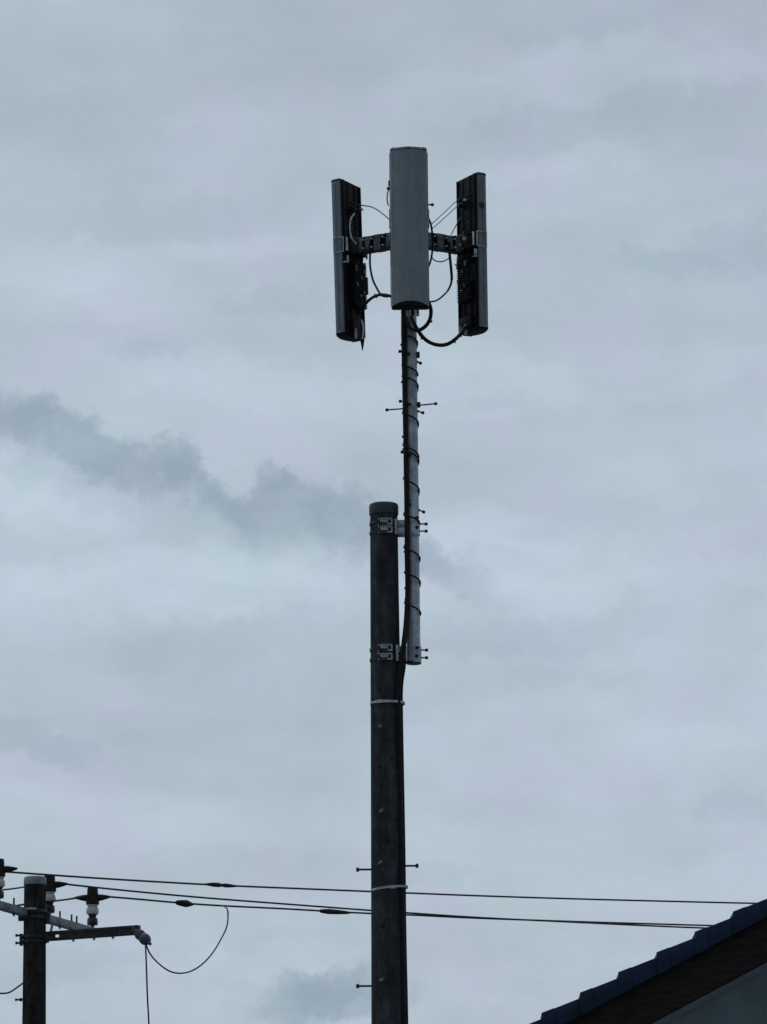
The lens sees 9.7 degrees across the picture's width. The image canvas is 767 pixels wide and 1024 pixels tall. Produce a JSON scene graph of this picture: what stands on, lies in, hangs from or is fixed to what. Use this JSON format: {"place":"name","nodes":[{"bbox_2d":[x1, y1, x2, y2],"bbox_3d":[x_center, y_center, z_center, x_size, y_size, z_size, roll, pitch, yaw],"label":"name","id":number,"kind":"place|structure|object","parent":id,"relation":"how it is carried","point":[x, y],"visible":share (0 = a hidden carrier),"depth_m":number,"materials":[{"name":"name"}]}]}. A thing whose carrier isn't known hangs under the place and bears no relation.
{"place":"outdoors","nodes":[
{"label":"outdoors","id":0,"kind":"place"},
{"bbox_2d":[0,0,766,1023],"label":"sky","id":1,"kind":"structure","parent":0,"point":[194,458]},
{"bbox_2d":[68,883,705,928],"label":"power line","id":2,"kind":"object","parent":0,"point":[370,909],"visible":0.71,"depth_m":42.34,"materials":[{"name":"metal"}]},
{"bbox_2d":[530,899,766,1023],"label":"house","id":3,"kind":"structure","parent":0,"point":[715,973],"depth_m":23.66,"materials":[{"name":"grey tile"}]},
{"label":"ground","id":4,"kind":"structure","parent":0,"visible":0},
{"bbox_2d":[0,875,140,1023],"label":"utility pole","id":5,"kind":"object","parent":4,"relation":"on","point":[36,917],"visible":1,"depth_m":38.02,"materials":[{"name":"concrete"}]},
{"bbox_2d":[0,858,17,898],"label":"line insulator","id":6,"kind":"object","parent":5,"relation":"attached to","point":[4,869],"visible":1,"depth_m":37.66,"materials":[{"name":"brown ceramic"}]},
{"bbox_2d":[2,886,23,890],"bbox_3d":[-3.066,3.171,38.176,0.132,0.202,1.004,-4,-13,15],"label":"service wire","id":7,"kind":"object","parent":6,"relation":"attached to","point":[13,888],"visible":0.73,"depth_m":37.80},
{"bbox_2d":[0,982,22,993],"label":"service wire","id":8,"kind":"object","parent":5,"relation":"attached to","point":[12,990],"visible":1,"depth_m":38.00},
{"bbox_2d":[44,876,67,914],"bbox_3d":[-2.864,3.282,38.627,0.321,0.352,0.116,-2,-13,6],"label":"line insulator","id":9,"kind":"object","parent":5,"relation":"attached to","point":[52,884],"visible":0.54,"depth_m":38.59,"materials":[{"name":"brown ceramic"}]},
{"bbox_2d":[17,895,88,905],"bbox_3d":[-3.036,3.352,38.299,0.246,0.505,2.517,-6,-14,23],"label":"service wire","id":10,"kind":"object","parent":9,"relation":"attached to","point":[60,899],"visible":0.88,"depth_m":38.96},
{"bbox_2d":[75,887,110,926],"bbox_3d":[-2.548,3.465,39.465,0.320,0.352,0.116,-2,-13,6],"label":"line insulator","id":11,"kind":"object","parent":5,"relation":"attached to","point":[93,899],"visible":1,"depth_m":39.44,"materials":[{"name":"brown ceramic"}]},
{"bbox_2d":[111,896,711,925],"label":"power line","id":12,"kind":"object","parent":11,"relation":"attached to","point":[184,903],"visible":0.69,"depth_m":42.54,"materials":[{"name":"metal"}]},
{"bbox_2d":[146,905,228,973],"bbox_3d":[-1.531,3.707,39.551,0.428,1.013,3.723,-2,-13,8],"label":"loop wire","id":13,"kind":"object","parent":12,"relation":"hanging from","point":[156,961],"visible":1,"depth_m":38.54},
{"bbox_2d":[132,926,151,945],"bbox_3d":[-2.022,3.553,37.763,0.212,0.179,0.098,-12,-17,41],"label":"strain insulator","id":14,"kind":"object","parent":5,"relation":"attached to","point":[142,937],"visible":1,"depth_m":37.71,"materials":[{"name":"ceramic"}]},
{"bbox_2d":[145,945,149,1023],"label":"drop wire","id":15,"kind":"object","parent":14,"relation":"hanging from","point":[147,983],"visible":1,"depth_m":37.56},
{"bbox_2d":[8,871,755,903],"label":"power line","id":16,"kind":"object","parent":5,"relation":"attached to","point":[214,884],"visible":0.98,"depth_m":41.18,"materials":[{"name":"metal"}]},
{"bbox_2d":[356,501,418,1023],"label":"concrete pole","id":17,"kind":"object","parent":4,"relation":"on","point":[385,985],"visible":1,"depth_m":35.18,"materials":[{"name":"concrete"}]},
{"bbox_2d":[355,187,464,664],"bbox_3d":[0.219,-0.736,35.802,0.902,3.912,0.789,-1,-12,0],"label":"antenna mast","id":18,"kind":"object","parent":17,"relation":"attached to","point":[379,243],"visible":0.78,"depth_m":35.76,"materials":[{"name":"metal"}]},
{"bbox_2d":[331,178,367,341],"bbox_3d":[-0.260,-2.030,36.481,0.255,1.346,0.322,-9,-15,29],"label":"panel antenna","id":19,"kind":"object","parent":18,"relation":"attached to","point":[351,283],"visible":0.99,"depth_m":36.40,"materials":[{"name":"metal"}]},
{"bbox_2d":[349,213,356,243],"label":"jumper cable","id":20,"kind":"object","parent":18,"relation":"attached to","point":[350,228],"visible":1,"depth_m":36.21,"materials":[{"name":"rubber"}]},
{"bbox_2d":[356,315,364,350],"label":"jumper cable","id":21,"kind":"object","parent":18,"relation":"hanging from","point":[359,322],"visible":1,"depth_m":36.10,"materials":[{"name":"black rubber"}]},
{"bbox_2d":[357,293,391,313],"bbox_3d":[-0.056,-1.679,36.103,0.505,0.163,0.197,-10,-15,36],"label":"jumper cable","id":22,"kind":"object","parent":18,"relation":"attached to","point":[370,299],"visible":0.73,"depth_m":36.16,"materials":[{"name":"black rubber"}]},
{"bbox_2d":[369,244,387,297],"bbox_3d":[-0.037,-1.952,36.160,0.038,0.580,0.388,5,-14,-23],"label":"jumper cable","id":23,"kind":"object","parent":18,"relation":"hanging from","point":[374,283],"visible":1,"depth_m":36.28,"materials":[{"name":"black rubber"}]},
{"bbox_2d":[396,310,420,1023],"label":"feeder cable","id":24,"kind":"object","parent":18,"relation":"attached to","point":[400,675],"visible":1,"depth_m":35.35,"materials":[{"name":"black rubber"}]},
{"bbox_2d":[388,146,429,316],"bbox_3d":[0.202,-2.217,35.683,0.322,1.346,0.255,-1,-12,0],"label":"panel antenna","id":25,"kind":"object","parent":18,"relation":"attached to","point":[409,226],"visible":1,"depth_m":35.58,"materials":[{"name":"grey plastic"}]},
{"bbox_2d":[358,204,388,219],"bbox_3d":[-0.052,-2.390,36.128,0.041,0.368,0.758,4,-13,-20],"label":"jumper cable","id":26,"kind":"object","parent":25,"relation":"attached to","point":[375,209],"visible":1,"depth_m":36.19,"materials":[{"name":"black rubber"}]},
{"bbox_2d":[429,218,433,266],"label":"jumper cable","id":27,"kind":"object","parent":25,"relation":"attached to","point":[432,239],"visible":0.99,"depth_m":36.07,"materials":[{"name":"black rubber"}]},
{"bbox_2d":[403,300,432,331],"bbox_3d":[0.310,-1.576,35.853,0.181,0.237,0.424,4,-13,-20],"label":"jumper cable","id":28,"kind":"object","parent":18,"relation":"attached to","point":[422,328],"visible":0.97,"depth_m":35.92,"materials":[{"name":"black rubber"}]},
{"bbox_2d":[410,316,467,346],"bbox_3d":[0.445,-1.431,36.120,0.549,0.219,0.060,8,-15,-34],"label":"jumper cable","id":29,"kind":"object","parent":18,"relation":"attached to","point":[450,342],"visible":1,"depth_m":36.09,"materials":[{"name":"black rubber"}]},
{"bbox_2d":[430,242,452,302],"bbox_3d":[0.458,-1.919,36.082,0.042,0.619,0.474,-6,-13,22],"label":"jumper cable","id":30,"kind":"object","parent":18,"relation":"attached to","point":[450,265],"visible":1,"depth_m":36.28,"materials":[{"name":"black rubber"}]},
{"bbox_2d":[454,172,487,336],"bbox_3d":[0.697,-2.077,36.477,0.255,1.346,0.322,6,-14,-29],"label":"panel antenna","id":31,"kind":"object","parent":18,"relation":"attached to","point":[472,284],"visible":1,"depth_m":36.39,"materials":[{"name":"metal"}]},
{"bbox_2d":[432,198,459,223],"bbox_3d":[0.513,-2.428,36.326,0.038,0.304,0.381,-10,-16,36],"label":"jumper cable","id":32,"kind":"object","parent":31,"relation":"attached to","point":[446,210],"visible":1,"depth_m":36.28,"materials":[{"name":"black rubber"}]},
{"bbox_2d":[433,203,460,227],"bbox_3d":[0.521,-2.391,36.318,0.038,0.299,0.381,-10,-16,36],"label":"jumper cable","id":33,"kind":"object","parent":31,"relation":"attached to","point":[447,215],"visible":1,"depth_m":36.27,"materials":[{"name":"black rubber"}]}
]}

